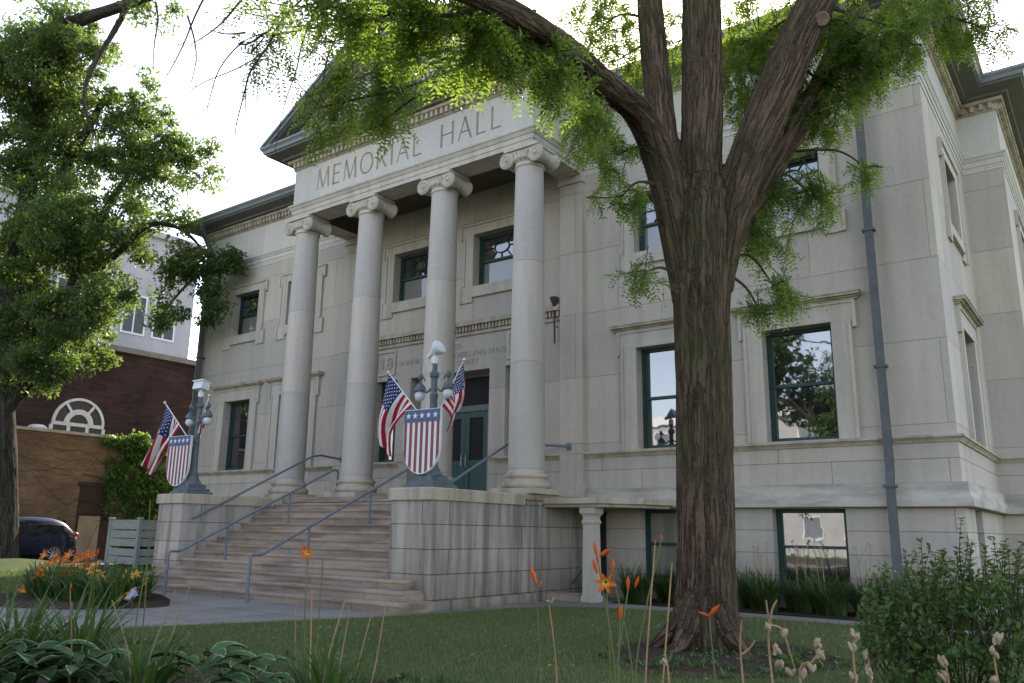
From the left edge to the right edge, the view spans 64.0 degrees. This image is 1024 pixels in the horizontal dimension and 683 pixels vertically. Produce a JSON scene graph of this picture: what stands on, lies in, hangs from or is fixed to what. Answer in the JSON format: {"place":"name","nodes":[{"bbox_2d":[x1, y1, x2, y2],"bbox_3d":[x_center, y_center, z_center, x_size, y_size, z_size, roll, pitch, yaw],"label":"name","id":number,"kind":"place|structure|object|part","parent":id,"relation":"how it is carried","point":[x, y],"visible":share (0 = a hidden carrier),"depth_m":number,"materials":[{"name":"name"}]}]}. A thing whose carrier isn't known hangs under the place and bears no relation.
{"place":"outdoors","nodes":[
{"label":"outdoors","id":0,"kind":"place"},
{"bbox_2d":[0,185,205,358],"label":"pale office building","id":1,"kind":"structure","parent":0,"point":[134,334],"depth_m":44.78,"materials":[{"name":"paint"}]},
{"bbox_2d":[55,275,79,307],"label":"window","id":2,"kind":"structure","parent":1,"relation":"in","point":[61,280],"depth_m":41.16,"materials":[{"name":"white paint"}]},
{"bbox_2d":[119,295,148,336],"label":"window","id":3,"kind":"structure","parent":1,"relation":"in","point":[131,325],"depth_m":44.04,"materials":[{"name":"white paint"}]},
{"bbox_2d":[150,299,176,342],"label":"window","id":4,"kind":"structure","parent":1,"relation":"in","point":[168,336],"depth_m":45.37,"materials":[{"name":"white paint"}]},
{"bbox_2d":[36,659,396,682],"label":"front bed","id":5,"kind":"object","parent":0,"point":[40,680],"visible":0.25,"depth_m":7.64,"materials":[{"name":"green plant"}]},
{"bbox_2d":[0,639,50,682],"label":"hosta","id":6,"kind":"object","parent":5,"relation":"on","point":[8,678],"visible":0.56,"depth_m":6.42,"materials":[{"name":"green plant"}]},
{"bbox_2d":[0,593,89,671],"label":"daylily","id":7,"kind":"object","parent":5,"relation":"on","point":[3,641],"visible":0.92,"depth_m":6.00,"materials":[{"name":"green plant"}]},
{"bbox_2d":[0,639,98,682],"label":"hosta","id":8,"kind":"object","parent":5,"relation":"on","point":[48,676],"visible":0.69,"depth_m":6.33,"materials":[{"name":"green plant"}]},
{"bbox_2d":[0,577,142,682],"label":"daylily","id":9,"kind":"object","parent":5,"relation":"on","point":[20,635],"visible":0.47,"depth_m":6.74,"materials":[{"name":"green plant"}]},
{"bbox_2d":[21,645,132,682],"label":"hosta","id":10,"kind":"object","parent":5,"relation":"on","point":[106,658],"visible":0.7,"depth_m":6.10,"materials":[{"name":"green plant"}]},
{"bbox_2d":[0,548,200,682],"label":"daylily","id":11,"kind":"object","parent":5,"relation":"on","point":[89,630],"visible":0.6,"depth_m":6.66,"materials":[{"name":"green plant"}]},
{"bbox_2d":[33,500,238,682],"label":"daylily","id":12,"kind":"object","parent":5,"relation":"on","point":[152,674],"visible":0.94,"depth_m":6.08,"materials":[{"name":"green plant"}]},
{"bbox_2d":[148,641,259,682],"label":"hosta","id":13,"kind":"object","parent":5,"relation":"on","point":[219,649],"visible":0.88,"depth_m":6.41,"materials":[{"name":"green plant"}]},
{"bbox_2d":[204,653,294,682],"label":"hosta","id":14,"kind":"object","parent":5,"relation":"on","point":[262,666],"visible":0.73,"depth_m":6.42,"materials":[{"name":"green plant"}]},
{"bbox_2d":[246,544,379,682],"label":"daylily","id":15,"kind":"object","parent":5,"relation":"on","point":[329,671],"visible":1,"depth_m":5.78,"materials":[{"name":"plant"}]},
{"bbox_2d":[278,606,384,682],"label":"daylily","id":16,"kind":"object","parent":5,"relation":"on","point":[359,680],"visible":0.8,"depth_m":6.00,"materials":[{"name":"plant"}]},
{"bbox_2d":[530,567,556,682],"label":"daylily","id":17,"kind":"object","parent":5,"relation":"on","point":[533,574],"visible":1,"depth_m":5.38,"materials":[{"name":"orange plant"}]},
{"bbox_2d":[592,541,638,682],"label":"daylily","id":18,"kind":"object","parent":5,"relation":"on","point":[603,583],"visible":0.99,"depth_m":5.07,"materials":[{"name":"orange plant"}]},
{"bbox_2d":[618,534,672,682],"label":"dry stalk","id":19,"kind":"object","parent":5,"relation":"on","point":[620,611],"visible":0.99,"depth_m":4.93,"materials":[{"name":"plant"}]},
{"bbox_2d":[660,654,669,682],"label":"dry stalk","id":20,"kind":"object","parent":5,"relation":"on","point":[664,661],"visible":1,"depth_m":4.59,"materials":[{"name":"plant"}]},
{"bbox_2d":[699,605,719,682],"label":"daylily","id":21,"kind":"object","parent":5,"relation":"on","point":[713,610],"visible":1,"depth_m":5.17,"materials":[{"name":"orange plant"}]},
{"bbox_2d":[739,620,755,682],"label":"dry stalk","id":22,"kind":"object","parent":5,"relation":"on","point":[743,653],"visible":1,"depth_m":4.60,"materials":[{"name":"plant"}]},
{"bbox_2d":[764,600,795,682],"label":"dry stalk","id":23,"kind":"object","parent":5,"relation":"on","point":[776,649],"visible":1,"depth_m":4.39,"materials":[{"name":"plant"}]},
{"bbox_2d":[799,637,824,682],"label":"dry stalk","id":24,"kind":"object","parent":5,"relation":"on","point":[810,666],"visible":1,"depth_m":4.29,"materials":[{"name":"plant"}]},
{"bbox_2d":[848,628,859,682],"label":"dry stalk","id":25,"kind":"object","parent":5,"relation":"on","point":[852,646],"visible":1,"depth_m":4.29,"materials":[{"name":"plant"}]},
{"bbox_2d":[862,649,872,682],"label":"dry stalk","id":26,"kind":"object","parent":5,"relation":"on","point":[869,672],"visible":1,"depth_m":4.29,"materials":[{"name":"plant"}]},
{"bbox_2d":[937,654,949,682],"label":"dry stalk","id":27,"kind":"object","parent":5,"relation":"on","point":[943,662],"visible":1,"depth_m":4.20,"materials":[{"name":"plant"}]},
{"bbox_2d":[989,631,1003,682],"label":"dry stalk","id":28,"kind":"object","parent":5,"relation":"on","point":[997,638],"visible":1,"depth_m":4.19,"materials":[{"name":"plant"}]},
{"bbox_2d":[0,565,1023,628],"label":"ground","id":29,"kind":"structure","parent":0,"point":[669,606],"depth_m":15.52,"materials":[{"name":"brown soil"}]},
{"bbox_2d":[0,558,103,574],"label":"lawn","id":30,"kind":"structure","parent":29,"relation":"on","point":[12,564],"depth_m":25.49,"materials":[{"name":"green plant"}]},
{"bbox_2d":[0,0,249,557],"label":"broadleaf tree","id":31,"kind":"object","parent":30,"relation":"on","point":[50,108],"visible":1,"depth_m":28.37,"materials":[{"name":"green plant"}]},
{"bbox_2d":[65,559,116,564],"bbox_3d":[-13.400,8.491,31.687,4.900,0.001,21.000,-9,-16,35],"label":"parking pad","id":32,"kind":"object","parent":29,"relation":"on","point":[101,561],"depth_m":29.52,"materials":[{"name":"concrete"}]},
{"bbox_2d":[19,516,78,560],"bbox_3d":[-16.966,6.619,27.388,1.800,1.590,4.130,-9,-16,35],"label":"parked car","id":33,"kind":"object","parent":32,"relation":"on","point":[38,535],"visible":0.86,"depth_m":27.64,"materials":[{"name":"blue paint"}]},
{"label":"side window","id":34,"kind":"part","parent":33,"relation":"part of","materials":[{"name":"black glass"}]},
{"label":"side window","id":35,"kind":"part","parent":33,"relation":"part of","materials":[{"name":"black glass"}]},
{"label":"side window","id":36,"kind":"part","parent":33,"relation":"part of","materials":[{"name":"black glass"}]},
{"bbox_2d":[16,424,171,559],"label":"brick outbuilding","id":37,"kind":"structure","parent":29,"relation":"on","point":[70,482],"depth_m":31.64,"materials":[{"name":"brick"}]},
{"bbox_2d":[71,482,110,559],"bbox_3d":[-16.418,7.079,32.104,0.098,3.050,1.474,-9,-16,35],"label":"boarded doorway","id":38,"kind":"structure","parent":37,"relation":"in","point":[89,508],"depth_m":32.06,"materials":[{"name":"brown wood"}]},
{"bbox_2d":[18,428,176,559],"bbox_3d":[-16.157,5.950,32.273,0.969,5.345,10.175,-9,-16,35],"label":"creeper","id":39,"kind":"object","parent":37,"relation":"attached to","point":[124,485],"visible":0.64,"depth_m":33.25,"materials":[{"name":"green plant"}]},
{"bbox_2d":[15,338,195,439],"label":"red brick hall","id":40,"kind":"structure","parent":29,"relation":"on","point":[137,388],"depth_m":37.33,"materials":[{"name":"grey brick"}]},
{"bbox_2d":[48,398,104,434],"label":"fan window","id":41,"kind":"structure","parent":40,"relation":"in","point":[77,414],"depth_m":35.61,"materials":[{"name":"white paint"}]},
{"bbox_2d":[104,517,156,568],"bbox_3d":[-12.335,6.963,28.316,1.970,1.680,2.470,-9,-16,35],"label":"slatted enclosure","id":42,"kind":"object","parent":29,"relation":"on","point":[132,548],"visible":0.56,"depth_m":27.27,"materials":[{"name":"grey wood"}]},
{"bbox_2d":[0,590,1023,636],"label":"walkway","id":43,"kind":"structure","parent":29,"relation":"on","point":[196,609],"depth_m":14.00,"materials":[{"name":"grey concrete"}]},
{"bbox_2d":[0,590,169,609],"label":"flower bed","id":44,"kind":"object","parent":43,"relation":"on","point":[158,600],"visible":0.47,"depth_m":14.43,"materials":[{"name":"brown soil"}]},
{"bbox_2d":[5,560,68,597],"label":"lily plant","id":45,"kind":"object","parent":44,"relation":"on","point":[36,587],"visible":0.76,"depth_m":15.21,"materials":[{"name":"green plant"}]},
{"bbox_2d":[17,556,85,592],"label":"lily plant","id":46,"kind":"object","parent":44,"relation":"on","point":[23,589],"visible":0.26,"depth_m":16.22,"materials":[{"name":"orange plant"}]},
{"bbox_2d":[37,558,108,599],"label":"lily plant","id":47,"kind":"object","parent":44,"relation":"on","point":[77,590],"visible":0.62,"depth_m":14.77,"materials":[{"name":"green plant"}]},
{"bbox_2d":[39,549,120,575],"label":"lily plant","id":48,"kind":"object","parent":44,"relation":"on","point":[88,554],"visible":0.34,"depth_m":16.72,"materials":[{"name":"orange plant"}]},
{"bbox_2d":[54,556,129,594],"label":"lily plant","id":49,"kind":"object","parent":44,"relation":"on","point":[59,559],"visible":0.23,"depth_m":16.07,"materials":[{"name":"orange plant"}]},
{"bbox_2d":[75,563,137,604],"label":"lily plant","id":50,"kind":"object","parent":44,"relation":"on","point":[116,594],"visible":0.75,"depth_m":14.18,"materials":[{"name":"green plant"}]},
{"bbox_2d":[58,549,181,597],"bbox_3d":[-7.452,4.464,15.761,2.179,0.892,1.758,-9,-16,35],"label":"lily plant","id":51,"kind":"object","parent":44,"relation":"on","point":[78,558],"visible":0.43,"depth_m":15.64,"materials":[{"name":"orange plant"}]},
{"bbox_2d":[126,586,137,608],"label":"lilac flower","id":52,"kind":"object","parent":44,"relation":"in","point":[133,593],"visible":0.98,"depth_m":13.89,"materials":[{"name":"purple plant"}]},
{"bbox_2d":[99,562,175,600],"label":"lily plant","id":53,"kind":"object","parent":44,"relation":"on","point":[138,583],"visible":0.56,"depth_m":14.89,"materials":[{"name":"green plant"}]},
{"bbox_2d":[136,0,1023,620],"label":"memorial hall","id":54,"kind":"structure","parent":29,"relation":"on","point":[878,404],"depth_m":19.29,"materials":[{"name":"stone"}]},
{"bbox_2d":[169,379,212,494],"bbox_3d":[-7.979,2.410,20.738,0.938,2.892,0.760,-9,-16,35],"label":"lamp post","id":55,"kind":"object","parent":54,"relation":"on","point":[191,484],"visible":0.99,"depth_m":20.60,"materials":[{"name":"grey metal"}]},
{"bbox_2d":[141,401,192,475],"bbox_3d":[-8.915,2.501,21.380,2.171,1.962,0.351,-9,-16,35],"label":"flag","id":56,"kind":"object","parent":55,"relation":"attached to","point":[170,425],"visible":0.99,"depth_m":21.51,"materials":[{"name":"multicoloured fabric"}]},
{"bbox_2d":[166,435,192,485],"bbox_3d":[-8.383,2.998,20.573,0.900,1.250,0.072,-8,-16,33],"label":"shield","id":57,"kind":"object","parent":55,"relation":"attached to","point":[178,462],"visible":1,"depth_m":20.52,"materials":[{"name":"multicoloured paint"}]},
{"bbox_2d":[191,394,210,453],"bbox_3d":[-7.889,2.097,20.782,0.398,1.536,0.183,-9,-16,35],"label":"flag","id":58,"kind":"object","parent":55,"relation":"attached to","point":[201,427],"visible":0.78,"depth_m":20.74,"materials":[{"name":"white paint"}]},
{"bbox_2d":[210,380,263,470],"bbox_3d":[-9.475,2.955,28.229,2.738,2.963,0.600,-9,-16,35],"label":"window","id":59,"kind":"structure","parent":54,"relation":"in","point":[243,415],"depth_m":28.44,"materials":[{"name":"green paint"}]},
{"bbox_2d":[221,279,268,350],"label":"window","id":60,"kind":"structure","parent":54,"relation":"in","point":[252,307],"depth_m":29.33,"materials":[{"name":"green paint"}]},
{"bbox_2d":[264,371,323,468],"bbox_3d":[-7.149,2.550,26.337,2.738,2.963,0.240,-9,-16,35],"label":"window","id":61,"kind":"structure","parent":54,"relation":"in","point":[275,389],"depth_m":26.66,"materials":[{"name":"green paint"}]},
{"bbox_2d":[275,263,327,340],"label":"window","id":62,"kind":"structure","parent":54,"relation":"in","point":[280,330],"depth_m":27.53,"materials":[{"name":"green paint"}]},
{"bbox_2d":[378,383,401,462],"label":"window","id":63,"kind":"structure","parent":54,"relation":"in","point":[383,457],"depth_m":24.11,"materials":[{"name":"green paint"}]},
{"bbox_2d":[380,236,428,319],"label":"window","id":64,"kind":"structure","parent":54,"relation":"in","point":[414,267],"depth_m":24.79,"materials":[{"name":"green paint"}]},
{"bbox_2d":[403,340,457,488],"bbox_3d":[-1.551,1.413,16.116,0.938,2.931,0.760,-9,-16,35],"label":"lamp post","id":65,"kind":"object","parent":54,"relation":"on","point":[434,477],"visible":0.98,"depth_m":16.08,"materials":[{"name":"grey metal"}]},
{"bbox_2d":[377,371,416,456],"bbox_3d":[-2.201,1.426,16.505,1.400,1.798,0.262,-9,-16,35],"label":"flag","id":66,"kind":"object","parent":65,"relation":"attached to","point":[396,404],"visible":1,"depth_m":16.67,"materials":[{"name":"multicoloured fabric"}]},
{"bbox_2d":[403,408,442,473],"bbox_3d":[-1.737,1.929,15.803,0.900,1.250,0.072,-8,-16,33],"label":"shield","id":67,"kind":"object","parent":65,"relation":"attached to","point":[422,440],"visible":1,"depth_m":15.76,"materials":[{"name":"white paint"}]},
{"bbox_2d":[440,357,465,431],"bbox_3d":[-1.191,1.047,16.034,0.666,1.443,0.219,-9,-16,35],"label":"flag","id":68,"kind":"object","parent":65,"relation":"attached to","point":[452,406],"visible":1,"depth_m":15.98,"materials":[{"name":"multicoloured fabric"}]},
{"bbox_2d":[459,213,513,304],"bbox_3d":[-0.386,-2.267,22.721,2.400,2.300,0.450,-9,-16,35],"label":"window","id":69,"kind":"structure","parent":54,"relation":"in","point":[496,250],"depth_m":22.97,"materials":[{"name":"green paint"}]},
{"bbox_2d":[616,178,663,273],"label":"window","id":70,"kind":"structure","parent":54,"relation":"in","point":[651,239],"depth_m":20.11,"materials":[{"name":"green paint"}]},
{"bbox_2d":[608,317,675,449],"bbox_3d":[3.566,0.971,18.842,2.738,2.963,0.600,-9,-16,35],"label":"window","id":71,"kind":"structure","parent":54,"relation":"in","point":[658,364],"depth_m":19.19,"materials":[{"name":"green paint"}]},
{"bbox_2d":[645,510,676,578],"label":"window","id":72,"kind":"structure","parent":54,"relation":"in","point":[657,522],"depth_m":18.44,"materials":[{"name":"grey glass"}]},
{"bbox_2d":[741,128,846,250],"bbox_3d":[6.102,-3.255,18.050,2.350,2.300,0.450,-9,-16,35],"label":"window","id":73,"kind":"structure","parent":54,"relation":"in","point":[821,162],"depth_m":17.60,"materials":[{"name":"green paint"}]},
{"bbox_2d":[730,288,861,443],"bbox_3d":[5.998,0.600,17.091,2.738,2.963,0.600,-9,-16,35],"label":"window","id":74,"kind":"structure","parent":54,"relation":"in","point":[813,395],"depth_m":17.17,"materials":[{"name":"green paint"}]},
{"bbox_2d":[776,509,850,585],"bbox_3d":[6.086,4.144,16.464,1.450,1.510,0.120,-9,-16,35],"label":"window","id":75,"kind":"structure","parent":54,"relation":"in","point":[827,526],"depth_m":16.51,"materials":[{"name":"grey glass"}]},
{"bbox_2d":[936,136,968,265],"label":"window","id":76,"kind":"structure","parent":54,"relation":"in","point":[959,240],"depth_m":18.39,"materials":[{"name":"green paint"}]},
{"bbox_2d":[953,294,990,449],"bbox_3d":[9.933,0.752,17.480,0.240,2.963,2.738,-9,-16,35],"label":"window","id":77,"kind":"structure","parent":54,"relation":"in","point":[968,319],"depth_m":17.58,"materials":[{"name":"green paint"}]},
{"bbox_2d":[1014,209,1023,284],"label":"window","id":78,"kind":"structure","parent":54,"relation":"in","point":[1019,226],"depth_m":21.56,"materials":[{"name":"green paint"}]},
{"bbox_2d":[616,599,1023,630],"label":"border bed","id":79,"kind":"object","parent":29,"relation":"on","point":[849,616],"visible":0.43,"depth_m":15.12,"materials":[{"name":"brown soil"}]},
{"bbox_2d":[616,558,659,602],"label":"border plant","id":80,"kind":"object","parent":79,"relation":"on","point":[638,593],"visible":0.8,"depth_m":17.06,"materials":[{"name":"green plant"}]},
{"bbox_2d":[645,561,674,603],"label":"border plant","id":81,"kind":"object","parent":79,"relation":"on","point":[662,595],"visible":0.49,"depth_m":16.94,"materials":[{"name":"green plant"}]},
{"bbox_2d":[736,565,758,607],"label":"border plant","id":82,"kind":"object","parent":79,"relation":"on","point":[742,601],"visible":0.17,"depth_m":16.07,"materials":[{"name":"green plant"}]},
{"bbox_2d":[737,564,784,607],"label":"border plant","id":83,"kind":"object","parent":79,"relation":"on","point":[749,573],"visible":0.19,"depth_m":16.23,"materials":[{"name":"green plant"}]},
{"bbox_2d":[738,542,801,611],"bbox_3d":[4.825,4.519,15.780,1.590,1.274,1.546,-9,-16,35],"label":"border plant","id":84,"kind":"object","parent":79,"relation":"on","point":[756,600],"visible":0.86,"depth_m":15.57,"materials":[{"name":"green plant"}]},
{"bbox_2d":[766,547,822,613],"bbox_3d":[5.478,4.509,15.522,1.516,1.196,1.553,-9,-16,35],"label":"border plant","id":85,"kind":"object","parent":79,"relation":"on","point":[798,604],"visible":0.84,"depth_m":15.29,"materials":[{"name":"green plant"}]},
{"bbox_2d":[791,540,859,596],"bbox_3d":[5.903,4.486,15.662,1.500,1.319,1.489,-9,-16,35],"label":"border plant","id":86,"kind":"object","parent":79,"relation":"on","point":[832,578],"visible":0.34,"depth_m":15.70,"materials":[{"name":"green plant"}]},
{"bbox_2d":[790,539,868,616],"bbox_3d":[5.782,4.317,15.003,1.410,1.344,1.526,9,-16,-33],"label":"border plant","id":87,"kind":"object","parent":79,"relation":"on","point":[826,603],"visible":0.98,"depth_m":14.80,"materials":[{"name":"green plant"}]},
{"bbox_2d":[836,544,899,618],"bbox_3d":[6.465,4.305,14.779,1.576,1.285,1.379,-9,-16,35],"label":"border plant","id":88,"kind":"object","parent":79,"relation":"on","point":[854,602],"visible":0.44,"depth_m":14.66,"materials":[{"name":"green plant"}]},
{"bbox_2d":[865,573,923,611],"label":"border plant","id":89,"kind":"object","parent":79,"relation":"on","point":[882,584],"visible":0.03,"depth_m":15.04,"materials":[{"name":"green plant"}]},
{"bbox_2d":[872,547,934,616],"bbox_3d":[6.936,4.217,14.287,1.552,1.251,1.584,-9,-16,35],"label":"border plant","id":90,"kind":"object","parent":79,"relation":"on","point":[913,585],"visible":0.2,"depth_m":14.27,"materials":[{"name":"green plant"}]},
{"bbox_2d":[909,582,964,622],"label":"border plant","id":91,"kind":"object","parent":79,"relation":"on","point":[940,611],"visible":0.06,"depth_m":13.86,"materials":[{"name":"green plant"}]},
{"bbox_2d":[0,0,1023,359],"label":"sky","id":92,"kind":"structure","parent":0,"point":[252,174],"materials":[{"name":"white"}]},
{"bbox_2d":[0,566,1023,682],"bbox_3d":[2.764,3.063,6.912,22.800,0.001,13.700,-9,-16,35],"label":"lawn","id":93,"kind":"structure","parent":0,"point":[526,677],"depth_m":10.15,"materials":[{"name":"green plant"}]},
{"bbox_2d":[86,637,852,682],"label":"ground weeds","id":94,"kind":"object","parent":93,"relation":"on","point":[785,658],"visible":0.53,"depth_m":8.77,"materials":[{"name":"green plant"}]},
{"bbox_2d":[127,602,931,678],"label":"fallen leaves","id":95,"kind":"object","parent":93,"relation":"on","point":[528,647],"visible":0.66,"depth_m":10.75,"materials":[{"name":"plant"}]},
{"bbox_2d":[604,640,860,677],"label":"tree soil","id":96,"kind":"object","parent":93,"relation":"on","point":[754,664],"visible":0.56,"depth_m":9.20,"materials":[{"name":"brown soil"}]},
{"bbox_2d":[148,0,1023,654],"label":"honey locust tree","id":97,"kind":"object","parent":96,"relation":"on","point":[708,204],"visible":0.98,"depth_m":11.21,"materials":[{"name":"green plant"}]},
{"bbox_2d":[853,517,1023,682],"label":"leafy shrub","id":98,"kind":"object","parent":93,"relation":"on","point":[888,623],"visible":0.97,"depth_m":6.57,"materials":[{"name":"green plant"}]}
]}

